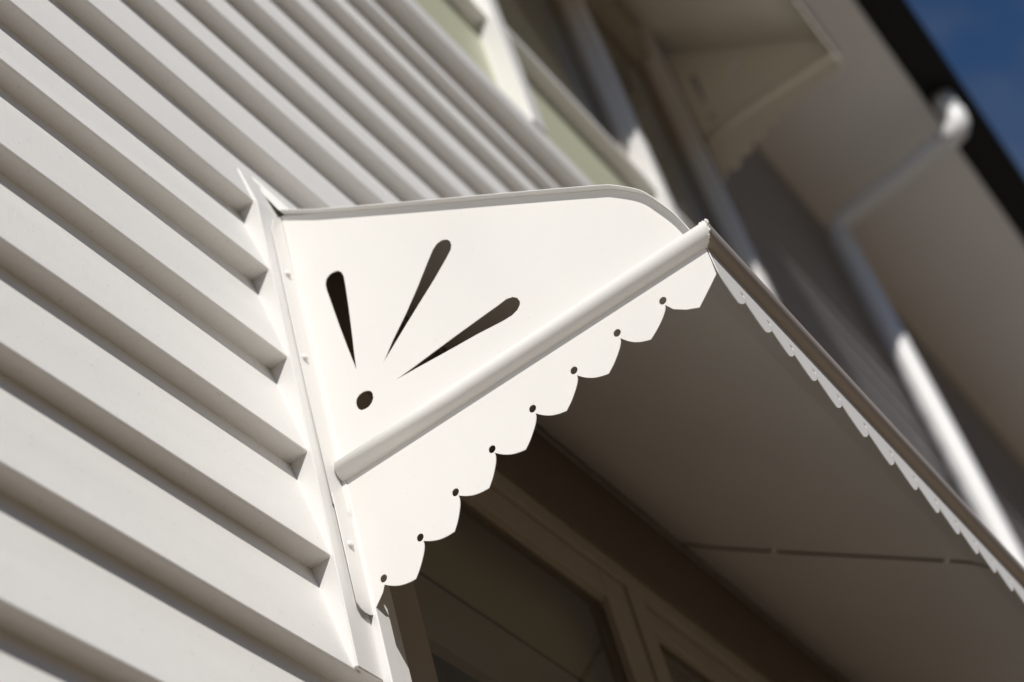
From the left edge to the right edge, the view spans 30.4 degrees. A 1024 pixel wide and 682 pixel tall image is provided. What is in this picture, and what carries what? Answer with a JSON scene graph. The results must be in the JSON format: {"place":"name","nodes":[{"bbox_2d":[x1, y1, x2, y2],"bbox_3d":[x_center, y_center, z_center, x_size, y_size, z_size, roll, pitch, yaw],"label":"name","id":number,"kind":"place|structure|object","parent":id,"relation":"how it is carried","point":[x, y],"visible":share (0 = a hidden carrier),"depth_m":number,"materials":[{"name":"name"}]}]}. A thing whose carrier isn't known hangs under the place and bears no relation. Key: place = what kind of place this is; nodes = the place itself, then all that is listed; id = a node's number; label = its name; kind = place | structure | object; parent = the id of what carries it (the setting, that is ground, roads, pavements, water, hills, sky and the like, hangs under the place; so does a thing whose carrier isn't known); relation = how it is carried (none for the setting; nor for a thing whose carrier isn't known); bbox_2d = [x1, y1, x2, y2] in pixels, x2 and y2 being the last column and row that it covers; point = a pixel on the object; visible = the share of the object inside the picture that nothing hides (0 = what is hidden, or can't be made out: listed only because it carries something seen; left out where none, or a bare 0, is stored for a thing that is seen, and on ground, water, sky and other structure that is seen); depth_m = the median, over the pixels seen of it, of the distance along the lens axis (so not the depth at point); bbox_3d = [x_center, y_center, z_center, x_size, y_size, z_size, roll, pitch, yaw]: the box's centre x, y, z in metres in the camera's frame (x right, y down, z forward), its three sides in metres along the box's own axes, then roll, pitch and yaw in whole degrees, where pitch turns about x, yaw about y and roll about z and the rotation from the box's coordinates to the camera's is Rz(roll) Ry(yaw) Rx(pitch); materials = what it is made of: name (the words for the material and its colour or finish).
{"place":"outdoors","nodes":[
{"label":"outdoors","id":0,"kind":"place"},
{"bbox_2d":[907,0,1023,174],"label":"sky","id":1,"kind":"structure","parent":0,"point":[982,41],"materials":[{"name":"blue"}]},
{"bbox_3d":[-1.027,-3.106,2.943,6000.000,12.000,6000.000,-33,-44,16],"label":"ground","id":2,"kind":"structure","parent":0,"visible":0},
{"bbox_2d":[0,0,1023,681],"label":"house","id":3,"kind":"structure","parent":2,"relation":"on","point":[166,510],"depth_m":2.42,"materials":[{"name":"white paint"}]},
{"bbox_2d":[237,168,841,681],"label":"window","id":4,"kind":"structure","parent":3,"relation":"in","point":[544,574],"depth_m":2.48,"materials":[{"name":"white paint"}]},
{"bbox_2d":[472,0,773,293],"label":"window","id":5,"kind":"structure","parent":3,"relation":"in","point":[601,68],"depth_m":5.01,"materials":[{"name":"white paint"}]},
{"bbox_2d":[252,176,1023,681],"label":"awning","id":6,"kind":"object","parent":3,"relation":"attached to","point":[698,392],"depth_m":2.25,"materials":[{"name":"white paint"}]},
{"bbox_2d":[618,0,842,184],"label":"awning","id":7,"kind":"object","parent":3,"relation":"attached to","point":[789,48],"depth_m":5.86,"materials":[{"name":"beige paint"}]},
{"bbox_2d":[828,89,1023,566],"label":"downpipe","id":8,"kind":"object","parent":3,"relation":"attached to","point":[950,134],"visible":1,"depth_m":6.81,"materials":[{"name":"white plastic"}]},
{"bbox_2d":[861,0,1023,232],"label":"gutter","id":9,"kind":"object","parent":3,"relation":"attached to","point":[906,33],"visible":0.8,"depth_m":7.09,"materials":[{"name":"black paint"}]}
]}

